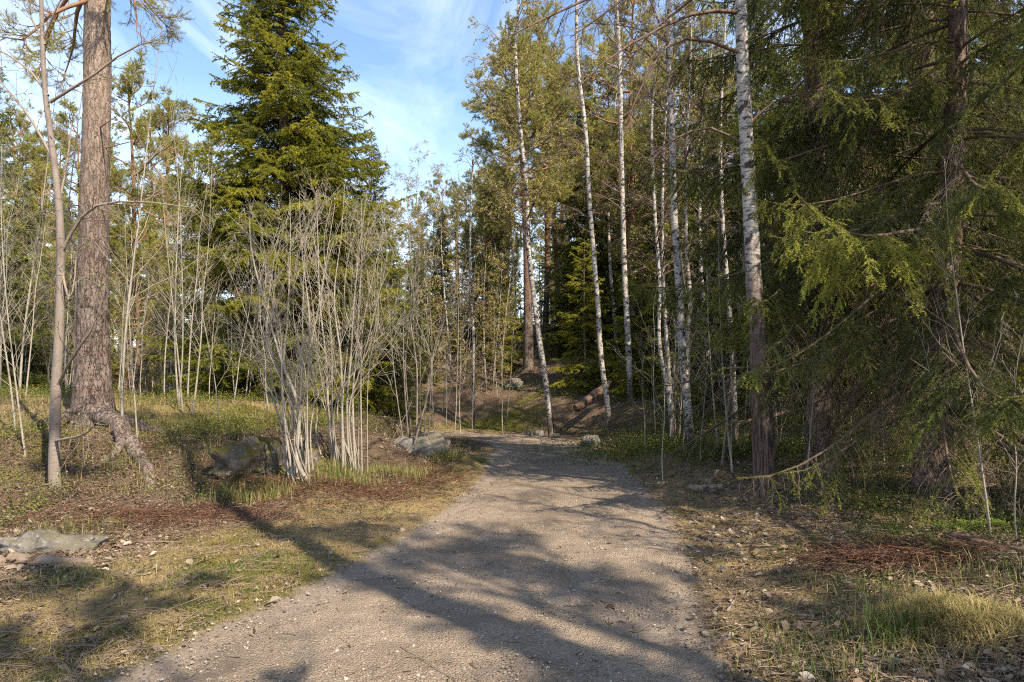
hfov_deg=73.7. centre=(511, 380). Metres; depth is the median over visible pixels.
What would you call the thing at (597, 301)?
birch tree
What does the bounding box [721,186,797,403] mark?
aspen sapling
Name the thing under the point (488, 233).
pine tree
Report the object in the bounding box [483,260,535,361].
spruce tree
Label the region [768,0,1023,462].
spruce tree
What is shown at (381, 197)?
spruce tree
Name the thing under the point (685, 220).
birch tree
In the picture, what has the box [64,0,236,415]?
aspen sapling
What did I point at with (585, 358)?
spruce tree
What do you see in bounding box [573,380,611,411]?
fallen log
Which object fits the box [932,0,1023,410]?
spruce tree
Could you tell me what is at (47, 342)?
aspen sapling
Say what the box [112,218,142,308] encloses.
pine tree
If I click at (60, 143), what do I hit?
pine tree
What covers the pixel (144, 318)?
aspen sapling
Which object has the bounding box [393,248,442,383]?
spruce tree
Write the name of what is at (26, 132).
pine tree
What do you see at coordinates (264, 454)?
rock
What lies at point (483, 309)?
birch tree
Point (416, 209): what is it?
birch tree
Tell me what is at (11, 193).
pine tree
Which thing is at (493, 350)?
aspen sapling
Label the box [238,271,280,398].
aspen sapling
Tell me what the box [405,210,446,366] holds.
birch tree
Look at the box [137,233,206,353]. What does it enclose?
aspen sapling
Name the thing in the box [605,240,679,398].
spruce tree
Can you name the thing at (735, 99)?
birch tree
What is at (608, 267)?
birch tree
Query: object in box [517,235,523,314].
birch tree
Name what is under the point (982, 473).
bare sapling
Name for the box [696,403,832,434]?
fallen log
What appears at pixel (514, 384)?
rock
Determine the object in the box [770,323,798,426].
aspen sapling
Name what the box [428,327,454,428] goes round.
aspen sapling
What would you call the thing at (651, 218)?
spruce tree
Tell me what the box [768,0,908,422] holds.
spruce tree
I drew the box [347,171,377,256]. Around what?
birch tree
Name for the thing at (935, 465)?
spruce tree
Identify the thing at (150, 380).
birch tree
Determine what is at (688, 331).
aspen sapling
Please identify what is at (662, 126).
spruce tree
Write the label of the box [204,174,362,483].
sapling clump
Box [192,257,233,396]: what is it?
aspen sapling
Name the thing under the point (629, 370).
birch tree
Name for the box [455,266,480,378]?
aspen sapling
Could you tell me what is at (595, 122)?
pine tree
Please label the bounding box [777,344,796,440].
aspen sapling
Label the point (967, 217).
spruce tree
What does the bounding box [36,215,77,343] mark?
aspen sapling
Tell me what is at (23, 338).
aspen sapling
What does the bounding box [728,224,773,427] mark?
aspen sapling
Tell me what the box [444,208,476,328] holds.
birch tree
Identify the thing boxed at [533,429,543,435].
rock
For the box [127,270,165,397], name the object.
aspen sapling
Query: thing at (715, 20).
birch tree
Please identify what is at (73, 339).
aspen sapling
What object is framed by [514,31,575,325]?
pine tree
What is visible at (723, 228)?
birch tree
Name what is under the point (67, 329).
aspen sapling
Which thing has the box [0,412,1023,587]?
dead bracken
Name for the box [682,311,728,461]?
aspen sapling
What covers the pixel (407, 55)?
sky
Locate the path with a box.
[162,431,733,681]
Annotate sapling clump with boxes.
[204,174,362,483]
[262,164,435,474]
[360,229,490,444]
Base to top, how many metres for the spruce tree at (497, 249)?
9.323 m
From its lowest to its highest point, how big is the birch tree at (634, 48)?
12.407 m
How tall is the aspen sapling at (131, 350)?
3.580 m
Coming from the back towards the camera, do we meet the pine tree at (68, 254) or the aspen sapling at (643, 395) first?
the pine tree at (68, 254)
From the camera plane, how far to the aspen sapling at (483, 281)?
28.31 m
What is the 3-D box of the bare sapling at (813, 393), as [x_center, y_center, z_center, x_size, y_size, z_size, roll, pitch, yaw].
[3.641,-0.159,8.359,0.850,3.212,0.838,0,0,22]
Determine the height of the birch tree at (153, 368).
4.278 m
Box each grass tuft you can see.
[837,578,952,654]
[923,533,953,558]
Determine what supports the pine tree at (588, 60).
on the ground at (588, 414)
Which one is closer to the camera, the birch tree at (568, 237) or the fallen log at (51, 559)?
the fallen log at (51, 559)
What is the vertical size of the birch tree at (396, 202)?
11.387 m
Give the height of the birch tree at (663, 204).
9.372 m
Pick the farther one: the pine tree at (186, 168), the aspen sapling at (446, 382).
the pine tree at (186, 168)
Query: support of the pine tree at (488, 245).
on the ground at (588, 414)
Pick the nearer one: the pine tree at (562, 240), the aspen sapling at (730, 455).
the aspen sapling at (730, 455)
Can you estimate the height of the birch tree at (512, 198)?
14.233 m
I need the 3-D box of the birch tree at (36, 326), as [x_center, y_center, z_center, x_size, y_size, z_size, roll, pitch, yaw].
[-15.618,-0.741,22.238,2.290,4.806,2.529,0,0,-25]
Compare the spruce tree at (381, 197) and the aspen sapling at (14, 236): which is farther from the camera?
the spruce tree at (381, 197)
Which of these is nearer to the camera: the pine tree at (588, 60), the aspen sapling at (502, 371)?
the aspen sapling at (502, 371)
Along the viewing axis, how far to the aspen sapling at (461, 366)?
19.68 m
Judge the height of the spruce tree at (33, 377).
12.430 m
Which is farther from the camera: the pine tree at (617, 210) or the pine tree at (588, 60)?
the pine tree at (588, 60)
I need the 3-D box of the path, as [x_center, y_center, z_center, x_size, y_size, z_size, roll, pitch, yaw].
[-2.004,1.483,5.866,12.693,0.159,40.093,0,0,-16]
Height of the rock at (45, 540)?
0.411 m
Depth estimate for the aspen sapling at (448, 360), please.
21.57 m
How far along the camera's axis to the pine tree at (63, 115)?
26.76 m
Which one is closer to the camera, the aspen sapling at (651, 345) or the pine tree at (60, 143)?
the aspen sapling at (651, 345)
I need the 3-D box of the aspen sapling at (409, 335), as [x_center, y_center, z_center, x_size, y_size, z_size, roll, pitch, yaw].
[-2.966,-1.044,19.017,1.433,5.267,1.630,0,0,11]
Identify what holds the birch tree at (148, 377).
on the ground at (588, 414)
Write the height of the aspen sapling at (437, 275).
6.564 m
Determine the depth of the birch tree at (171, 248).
19.39 m
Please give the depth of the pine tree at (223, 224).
41.73 m
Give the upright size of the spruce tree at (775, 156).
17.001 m
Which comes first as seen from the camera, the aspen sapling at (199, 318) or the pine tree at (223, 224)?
the aspen sapling at (199, 318)
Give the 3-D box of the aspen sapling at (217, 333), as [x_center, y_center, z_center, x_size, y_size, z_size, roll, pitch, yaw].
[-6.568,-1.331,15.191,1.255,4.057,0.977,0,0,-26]
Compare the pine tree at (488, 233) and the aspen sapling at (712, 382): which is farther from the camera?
the pine tree at (488, 233)
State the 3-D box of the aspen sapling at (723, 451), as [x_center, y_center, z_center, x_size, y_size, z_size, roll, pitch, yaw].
[3.618,-1.596,10.431,1.646,6.047,1.871,0,0,2]
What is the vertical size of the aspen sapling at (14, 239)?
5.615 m
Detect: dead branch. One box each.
[708,469,719,483]
[939,532,1023,556]
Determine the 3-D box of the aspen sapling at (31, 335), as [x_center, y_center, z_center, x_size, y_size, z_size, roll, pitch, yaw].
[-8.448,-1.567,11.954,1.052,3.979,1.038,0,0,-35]
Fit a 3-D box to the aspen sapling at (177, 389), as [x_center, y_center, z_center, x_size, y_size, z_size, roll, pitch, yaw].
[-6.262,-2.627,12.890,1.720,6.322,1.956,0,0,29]
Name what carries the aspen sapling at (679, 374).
on the ground at (588, 414)
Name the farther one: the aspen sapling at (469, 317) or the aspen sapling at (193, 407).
the aspen sapling at (469, 317)
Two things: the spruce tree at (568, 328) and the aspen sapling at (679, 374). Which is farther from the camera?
the spruce tree at (568, 328)
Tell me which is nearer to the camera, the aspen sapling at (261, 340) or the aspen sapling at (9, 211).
the aspen sapling at (261, 340)
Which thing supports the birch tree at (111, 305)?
on the ground at (588, 414)
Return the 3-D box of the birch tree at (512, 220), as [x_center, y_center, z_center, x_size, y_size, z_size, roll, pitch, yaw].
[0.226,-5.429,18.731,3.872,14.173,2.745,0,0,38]
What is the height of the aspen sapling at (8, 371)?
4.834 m
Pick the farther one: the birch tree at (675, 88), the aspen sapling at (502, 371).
the birch tree at (675, 88)
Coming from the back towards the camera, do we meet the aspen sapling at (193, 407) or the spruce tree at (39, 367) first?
the spruce tree at (39, 367)
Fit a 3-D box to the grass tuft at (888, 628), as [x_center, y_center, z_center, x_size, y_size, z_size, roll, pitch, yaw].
[2.114,1.283,3.773,0.624,0.346,0.624,0,0,0]
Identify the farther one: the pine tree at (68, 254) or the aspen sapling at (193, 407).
the pine tree at (68, 254)
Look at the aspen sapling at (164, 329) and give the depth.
20.10 m
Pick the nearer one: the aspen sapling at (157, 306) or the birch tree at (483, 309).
the aspen sapling at (157, 306)
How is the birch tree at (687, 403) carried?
on the ground at (588, 414)
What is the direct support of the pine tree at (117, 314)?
on the ground at (588, 414)
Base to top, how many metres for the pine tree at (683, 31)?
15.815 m
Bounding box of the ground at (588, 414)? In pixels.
[0,324,1023,681]
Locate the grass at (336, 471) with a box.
[0,387,1023,681]
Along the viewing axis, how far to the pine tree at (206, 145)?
32.56 m
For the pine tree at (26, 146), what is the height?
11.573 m
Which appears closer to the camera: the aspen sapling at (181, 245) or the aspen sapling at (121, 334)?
the aspen sapling at (181, 245)
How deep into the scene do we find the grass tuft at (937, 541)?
4.99 m
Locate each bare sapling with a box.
[775,262,846,485]
[876,123,1019,537]
[983,318,1023,538]
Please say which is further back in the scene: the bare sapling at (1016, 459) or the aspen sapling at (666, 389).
the aspen sapling at (666, 389)
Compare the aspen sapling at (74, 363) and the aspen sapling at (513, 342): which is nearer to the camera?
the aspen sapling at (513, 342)
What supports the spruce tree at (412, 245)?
on the ground at (588, 414)
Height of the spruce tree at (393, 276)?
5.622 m
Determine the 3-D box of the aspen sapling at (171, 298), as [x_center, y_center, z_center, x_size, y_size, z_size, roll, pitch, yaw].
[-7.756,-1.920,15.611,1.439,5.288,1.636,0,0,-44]
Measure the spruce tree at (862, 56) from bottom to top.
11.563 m
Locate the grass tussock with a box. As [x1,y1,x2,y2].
[798,581,1023,681]
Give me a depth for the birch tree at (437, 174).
36.01 m
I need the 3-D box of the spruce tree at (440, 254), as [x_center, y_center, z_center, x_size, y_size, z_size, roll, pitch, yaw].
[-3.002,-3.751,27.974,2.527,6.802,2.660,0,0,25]
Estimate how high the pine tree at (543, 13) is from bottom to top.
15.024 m
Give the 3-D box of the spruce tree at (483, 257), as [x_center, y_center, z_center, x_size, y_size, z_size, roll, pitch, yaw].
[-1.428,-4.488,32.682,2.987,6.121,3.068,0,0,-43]
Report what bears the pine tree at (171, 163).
on the ground at (588, 414)
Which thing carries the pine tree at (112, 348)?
on the ground at (588, 414)
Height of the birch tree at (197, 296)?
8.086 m
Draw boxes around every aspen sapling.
[0,41,130,393]
[0,50,49,323]
[0,125,54,389]
[0,131,54,455]
[0,132,44,318]
[0,133,29,284]
[0,143,49,432]
[0,161,16,292]
[0,162,51,317]
[0,202,53,388]
[1,184,66,394]
[4,302,35,383]
[5,27,140,292]
[19,136,111,389]
[19,221,75,385]
[24,260,74,385]
[25,250,74,357]
[28,255,77,382]
[31,245,74,388]
[31,283,66,386]
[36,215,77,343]
[40,275,70,381]
[44,291,113,390]
[54,212,78,388]
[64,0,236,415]
[66,234,78,347]
[85,194,181,436]
[110,239,152,390]
[110,241,163,392]
[110,267,142,387]
[111,252,145,394]
[111,268,141,386]
[113,307,144,393]
[123,214,178,390]
[125,76,220,402]
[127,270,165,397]
[129,348,156,394]
[132,125,203,412]
[132,157,198,393]
[132,181,207,384]
[134,238,197,393]
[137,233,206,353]
[138,78,231,404]
[139,243,186,389]
[155,125,243,400]
[159,172,237,414]
[164,250,195,395]
[179,281,216,392]
[189,253,240,421]
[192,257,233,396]
[203,236,230,396]
[211,244,250,392]
[216,244,261,403]
[232,181,300,398]
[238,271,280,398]
[238,313,262,396]
[239,243,291,409]
[392,235,424,343]
[394,255,428,405]
[422,150,493,411]
[426,206,456,360]
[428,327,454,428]
[432,263,488,432]
[436,311,459,411]
[441,288,479,432]
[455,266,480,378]
[461,321,491,434]
[466,249,479,347]
[472,229,490,316]
[475,155,561,378]
[485,302,506,397]
[491,311,521,433]
[492,234,535,430]
[613,232,675,433]
[631,331,659,456]
[635,257,699,444]
[646,275,697,481]
[657,333,685,431]
[661,372,693,434]
[662,227,716,444]
[662,291,709,444]
[671,172,737,456]
[675,136,747,471]
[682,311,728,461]
[690,79,799,464]
[700,259,770,469]
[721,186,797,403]
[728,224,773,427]
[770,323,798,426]
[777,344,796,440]
[837,318,867,476]
[862,227,901,461]
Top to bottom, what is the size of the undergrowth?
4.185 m
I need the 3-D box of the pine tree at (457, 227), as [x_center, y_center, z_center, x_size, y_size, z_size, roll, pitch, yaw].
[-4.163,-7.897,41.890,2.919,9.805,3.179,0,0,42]
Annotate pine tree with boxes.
[0,0,194,490]
[0,95,70,322]
[0,121,55,254]
[0,129,36,241]
[0,136,77,383]
[0,244,43,357]
[3,97,131,383]
[4,246,75,385]
[22,122,80,310]
[42,262,117,389]
[47,241,76,382]
[72,46,193,392]
[73,132,148,294]
[109,211,184,397]
[110,85,230,388]
[111,108,192,300]
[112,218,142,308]
[160,143,229,362]
[172,134,239,365]
[202,155,250,298]
[378,196,408,285]
[396,186,440,292]
[401,235,440,330]
[412,172,464,259]
[435,184,468,317]
[445,180,474,289]
[450,9,610,369]
[458,28,547,337]
[458,158,515,271]
[460,169,523,353]
[472,198,490,297]
[477,209,521,309]
[480,0,593,340]
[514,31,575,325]
[527,61,595,318]
[530,205,563,309]
[531,225,544,321]
[551,221,576,299]
[559,0,663,367]
[566,57,635,265]
[594,119,683,368]
[598,219,647,334]
[611,13,702,278]
[632,0,751,224]
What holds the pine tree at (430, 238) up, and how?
on the ground at (588, 414)
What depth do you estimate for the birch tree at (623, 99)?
30.72 m
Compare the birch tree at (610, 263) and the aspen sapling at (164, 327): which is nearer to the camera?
the aspen sapling at (164, 327)
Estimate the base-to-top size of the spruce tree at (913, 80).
18.646 m
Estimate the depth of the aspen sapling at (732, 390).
10.35 m
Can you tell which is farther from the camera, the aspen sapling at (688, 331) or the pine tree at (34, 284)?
the pine tree at (34, 284)
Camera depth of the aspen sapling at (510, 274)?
24.43 m
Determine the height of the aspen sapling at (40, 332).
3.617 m
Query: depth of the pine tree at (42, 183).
30.06 m
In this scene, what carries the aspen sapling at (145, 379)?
on the ground at (588, 414)
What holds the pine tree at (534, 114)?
on the ground at (588, 414)
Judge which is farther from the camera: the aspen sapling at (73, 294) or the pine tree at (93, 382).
the aspen sapling at (73, 294)
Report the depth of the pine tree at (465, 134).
30.45 m
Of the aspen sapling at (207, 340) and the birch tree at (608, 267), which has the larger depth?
the birch tree at (608, 267)
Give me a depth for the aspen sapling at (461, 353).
19.26 m
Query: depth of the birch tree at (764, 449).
8.11 m
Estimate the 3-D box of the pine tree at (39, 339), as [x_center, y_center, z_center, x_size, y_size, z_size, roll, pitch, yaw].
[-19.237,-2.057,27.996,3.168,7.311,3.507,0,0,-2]
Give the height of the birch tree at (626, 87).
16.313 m
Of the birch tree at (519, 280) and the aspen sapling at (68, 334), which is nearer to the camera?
the aspen sapling at (68, 334)
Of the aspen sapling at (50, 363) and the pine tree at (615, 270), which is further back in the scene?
the pine tree at (615, 270)
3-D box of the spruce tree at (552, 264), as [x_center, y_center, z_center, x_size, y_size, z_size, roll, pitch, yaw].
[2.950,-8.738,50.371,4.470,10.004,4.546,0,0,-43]
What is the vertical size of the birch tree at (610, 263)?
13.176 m
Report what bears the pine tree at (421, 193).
on the ground at (588, 414)
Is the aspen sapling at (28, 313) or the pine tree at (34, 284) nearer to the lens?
the aspen sapling at (28, 313)
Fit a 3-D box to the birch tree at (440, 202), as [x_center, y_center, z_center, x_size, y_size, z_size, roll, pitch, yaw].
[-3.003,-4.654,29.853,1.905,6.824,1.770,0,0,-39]
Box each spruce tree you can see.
[0,49,64,391]
[0,176,73,394]
[111,208,184,392]
[135,0,421,423]
[156,235,225,394]
[332,198,411,416]
[335,131,418,382]
[363,237,432,428]
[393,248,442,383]
[397,237,442,334]
[418,208,469,365]
[437,210,494,344]
[457,222,516,334]
[472,154,522,331]
[475,267,525,373]
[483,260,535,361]
[522,210,567,323]
[533,53,627,353]
[542,248,595,362]
[547,238,625,393]
[555,32,637,335]
[591,72,735,380]
[599,88,672,349]
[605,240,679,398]
[630,0,1023,529]
[633,0,1023,476]
[640,24,744,370]
[641,55,688,283]
[642,65,793,405]
[679,1,740,267]
[693,9,797,376]
[714,31,845,407]
[718,15,784,331]
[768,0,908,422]
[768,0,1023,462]
[768,15,880,354]
[805,6,1020,403]
[835,8,900,382]
[875,24,1018,321]
[876,3,1022,372]
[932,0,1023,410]
[968,0,1023,316]
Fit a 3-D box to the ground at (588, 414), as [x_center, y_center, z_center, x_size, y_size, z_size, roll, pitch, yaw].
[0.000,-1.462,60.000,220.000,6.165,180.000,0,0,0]
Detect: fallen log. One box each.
[5,552,94,568]
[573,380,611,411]
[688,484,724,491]
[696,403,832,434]
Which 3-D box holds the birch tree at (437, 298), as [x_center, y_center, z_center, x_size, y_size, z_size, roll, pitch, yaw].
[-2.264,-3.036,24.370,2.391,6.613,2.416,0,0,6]
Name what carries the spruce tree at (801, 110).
on the ground at (588, 414)
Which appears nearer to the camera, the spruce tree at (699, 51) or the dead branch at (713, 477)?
the dead branch at (713, 477)
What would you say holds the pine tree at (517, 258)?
on the ground at (588, 414)
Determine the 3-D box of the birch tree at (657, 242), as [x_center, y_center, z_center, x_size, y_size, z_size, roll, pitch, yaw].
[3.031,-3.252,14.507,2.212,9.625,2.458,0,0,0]
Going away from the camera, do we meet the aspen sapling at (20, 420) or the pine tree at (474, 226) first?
the aspen sapling at (20, 420)
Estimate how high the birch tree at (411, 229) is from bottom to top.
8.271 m
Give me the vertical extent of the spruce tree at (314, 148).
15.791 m
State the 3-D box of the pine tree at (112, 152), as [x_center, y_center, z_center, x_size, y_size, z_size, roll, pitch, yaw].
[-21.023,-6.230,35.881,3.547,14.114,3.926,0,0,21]
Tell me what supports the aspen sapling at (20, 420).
on the ground at (588, 414)
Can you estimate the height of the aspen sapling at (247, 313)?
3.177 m
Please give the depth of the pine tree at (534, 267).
74.90 m
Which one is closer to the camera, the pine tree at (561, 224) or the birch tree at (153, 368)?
the birch tree at (153, 368)
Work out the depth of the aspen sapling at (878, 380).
10.94 m
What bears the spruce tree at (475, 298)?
on the ground at (588, 414)
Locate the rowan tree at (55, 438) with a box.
[0,0,214,489]
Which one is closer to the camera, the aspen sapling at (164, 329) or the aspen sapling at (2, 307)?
the aspen sapling at (2, 307)
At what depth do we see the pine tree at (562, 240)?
38.17 m
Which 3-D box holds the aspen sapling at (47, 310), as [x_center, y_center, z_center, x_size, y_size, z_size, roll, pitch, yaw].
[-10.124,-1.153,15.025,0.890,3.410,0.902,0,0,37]
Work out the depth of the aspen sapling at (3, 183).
15.16 m
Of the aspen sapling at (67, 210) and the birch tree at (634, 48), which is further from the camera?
the birch tree at (634, 48)
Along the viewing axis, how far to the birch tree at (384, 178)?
34.12 m
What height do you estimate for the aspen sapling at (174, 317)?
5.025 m
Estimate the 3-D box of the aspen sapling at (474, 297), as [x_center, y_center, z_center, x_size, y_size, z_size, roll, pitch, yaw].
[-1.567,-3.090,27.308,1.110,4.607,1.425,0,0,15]
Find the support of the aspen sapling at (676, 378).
on the ground at (588, 414)
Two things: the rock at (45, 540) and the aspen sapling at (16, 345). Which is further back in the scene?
the aspen sapling at (16, 345)
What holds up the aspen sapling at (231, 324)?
on the ground at (588, 414)
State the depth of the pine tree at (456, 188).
46.08 m
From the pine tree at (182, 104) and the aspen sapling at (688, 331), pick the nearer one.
the aspen sapling at (688, 331)
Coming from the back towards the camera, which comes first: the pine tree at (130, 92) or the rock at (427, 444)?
the pine tree at (130, 92)
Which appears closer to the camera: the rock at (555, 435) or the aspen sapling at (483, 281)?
the rock at (555, 435)
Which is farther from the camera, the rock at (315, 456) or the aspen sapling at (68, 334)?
the aspen sapling at (68, 334)
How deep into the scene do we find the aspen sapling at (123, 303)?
20.86 m
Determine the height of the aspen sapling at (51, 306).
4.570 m
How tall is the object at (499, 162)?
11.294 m
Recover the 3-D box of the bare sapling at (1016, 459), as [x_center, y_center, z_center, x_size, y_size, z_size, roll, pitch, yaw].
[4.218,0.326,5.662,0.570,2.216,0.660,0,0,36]
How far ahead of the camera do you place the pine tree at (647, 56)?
31.55 m
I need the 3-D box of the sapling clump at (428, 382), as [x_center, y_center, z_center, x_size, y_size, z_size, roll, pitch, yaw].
[-1.612,-0.708,12.442,2.424,4.415,1.560,0,0,22]
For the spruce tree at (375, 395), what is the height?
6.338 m
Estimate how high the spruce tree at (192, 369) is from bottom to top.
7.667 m
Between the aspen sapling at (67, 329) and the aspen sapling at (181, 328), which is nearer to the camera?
the aspen sapling at (67, 329)
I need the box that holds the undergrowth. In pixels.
[0,332,1023,579]
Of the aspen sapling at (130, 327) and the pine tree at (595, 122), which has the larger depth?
the pine tree at (595, 122)
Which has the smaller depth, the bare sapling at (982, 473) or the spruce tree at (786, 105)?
the bare sapling at (982, 473)
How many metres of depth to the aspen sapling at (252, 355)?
14.88 m
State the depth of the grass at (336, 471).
5.24 m
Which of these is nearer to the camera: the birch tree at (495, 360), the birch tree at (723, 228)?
the birch tree at (723, 228)
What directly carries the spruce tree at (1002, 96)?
on the ground at (588, 414)
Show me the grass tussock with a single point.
(958, 611)
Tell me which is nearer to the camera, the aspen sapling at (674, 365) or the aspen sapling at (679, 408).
the aspen sapling at (674, 365)
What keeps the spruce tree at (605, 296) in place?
on the ground at (588, 414)
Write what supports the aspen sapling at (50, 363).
on the ground at (588, 414)
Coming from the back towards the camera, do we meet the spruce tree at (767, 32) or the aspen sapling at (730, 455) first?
the spruce tree at (767, 32)
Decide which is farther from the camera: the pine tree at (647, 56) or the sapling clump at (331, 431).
the pine tree at (647, 56)
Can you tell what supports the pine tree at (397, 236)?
on the ground at (588, 414)
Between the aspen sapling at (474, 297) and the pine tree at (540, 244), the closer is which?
the aspen sapling at (474, 297)
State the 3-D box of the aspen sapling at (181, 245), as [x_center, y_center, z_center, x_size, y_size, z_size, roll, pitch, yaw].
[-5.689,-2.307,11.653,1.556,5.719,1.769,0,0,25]
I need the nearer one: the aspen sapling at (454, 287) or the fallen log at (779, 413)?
the fallen log at (779, 413)
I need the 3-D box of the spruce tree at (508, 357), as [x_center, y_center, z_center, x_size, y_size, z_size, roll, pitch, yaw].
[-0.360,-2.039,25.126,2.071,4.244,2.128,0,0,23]
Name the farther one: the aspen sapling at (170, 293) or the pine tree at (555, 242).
the pine tree at (555, 242)
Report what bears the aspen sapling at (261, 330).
on the ground at (588, 414)
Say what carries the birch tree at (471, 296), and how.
on the ground at (588, 414)
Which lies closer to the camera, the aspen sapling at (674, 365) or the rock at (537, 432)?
the aspen sapling at (674, 365)
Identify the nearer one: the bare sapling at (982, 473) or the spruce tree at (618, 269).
the bare sapling at (982, 473)
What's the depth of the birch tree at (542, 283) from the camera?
32.55 m
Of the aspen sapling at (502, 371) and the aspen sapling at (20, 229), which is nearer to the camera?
the aspen sapling at (20, 229)
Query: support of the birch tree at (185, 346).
on the ground at (588, 414)
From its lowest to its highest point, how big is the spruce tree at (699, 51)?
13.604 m
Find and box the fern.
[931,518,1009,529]
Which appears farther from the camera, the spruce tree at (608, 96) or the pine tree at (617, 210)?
the spruce tree at (608, 96)
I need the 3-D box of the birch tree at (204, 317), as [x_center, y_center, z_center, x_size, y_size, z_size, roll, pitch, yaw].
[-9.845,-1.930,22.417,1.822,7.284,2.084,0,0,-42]
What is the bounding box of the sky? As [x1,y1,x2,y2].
[0,0,1023,353]
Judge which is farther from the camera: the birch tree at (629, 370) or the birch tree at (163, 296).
the birch tree at (163, 296)
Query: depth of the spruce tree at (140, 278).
32.59 m
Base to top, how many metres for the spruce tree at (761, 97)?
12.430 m
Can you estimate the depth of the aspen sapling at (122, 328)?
13.65 m
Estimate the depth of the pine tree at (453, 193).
43.91 m
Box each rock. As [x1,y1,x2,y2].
[0,529,108,554]
[101,517,122,526]
[207,435,288,480]
[277,448,322,477]
[393,432,450,460]
[503,378,522,388]
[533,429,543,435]
[547,433,559,436]
[580,434,602,446]
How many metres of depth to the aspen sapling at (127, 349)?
14.07 m
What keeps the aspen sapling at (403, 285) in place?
on the ground at (588, 414)
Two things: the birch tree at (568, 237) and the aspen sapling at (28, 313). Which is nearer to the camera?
the aspen sapling at (28, 313)
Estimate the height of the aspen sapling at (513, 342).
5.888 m
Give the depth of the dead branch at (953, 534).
5.34 m
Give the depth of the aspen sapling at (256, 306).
14.23 m
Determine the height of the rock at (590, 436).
0.413 m
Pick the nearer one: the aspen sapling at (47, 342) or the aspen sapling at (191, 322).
the aspen sapling at (191, 322)
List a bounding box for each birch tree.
[4,288,69,392]
[64,220,118,362]
[130,327,161,394]
[133,331,171,395]
[134,220,172,392]
[142,317,163,391]
[143,219,206,389]
[161,178,227,390]
[162,270,192,389]
[181,242,231,371]
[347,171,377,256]
[374,145,402,299]
[381,163,409,286]
[388,173,434,327]
[389,140,438,335]
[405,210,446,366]
[414,206,478,383]
[417,163,453,326]
[424,198,454,326]
[431,146,504,428]
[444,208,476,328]
[453,245,507,392]
[457,0,599,434]
[469,252,520,390]
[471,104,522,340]
[476,73,532,314]
[497,0,828,496]
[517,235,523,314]
[527,0,632,435]
[533,231,559,328]
[539,44,603,304]
[553,2,619,234]
[564,0,659,401]
[568,15,653,355]
[585,0,726,453]
[590,11,659,239]
[597,215,620,342]
[607,42,681,349]
[608,0,701,441]
[616,52,652,234]
[617,29,698,438]
[630,0,738,380]
[637,15,703,244]
[646,0,763,394]
[667,0,800,440]
[709,0,771,233]
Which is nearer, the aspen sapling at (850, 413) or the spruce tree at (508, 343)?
the aspen sapling at (850, 413)
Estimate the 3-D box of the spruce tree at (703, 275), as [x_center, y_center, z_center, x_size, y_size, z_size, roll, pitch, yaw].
[5.483,-3.738,17.971,4.180,9.200,4.111,0,0,5]
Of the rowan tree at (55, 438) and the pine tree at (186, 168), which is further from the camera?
the pine tree at (186, 168)
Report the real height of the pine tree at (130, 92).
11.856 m
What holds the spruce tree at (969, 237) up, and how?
on the ground at (588, 414)
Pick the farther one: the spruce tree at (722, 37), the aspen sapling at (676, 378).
the spruce tree at (722, 37)
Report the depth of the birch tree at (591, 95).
30.16 m
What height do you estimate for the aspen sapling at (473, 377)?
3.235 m
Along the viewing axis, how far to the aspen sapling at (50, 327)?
21.87 m

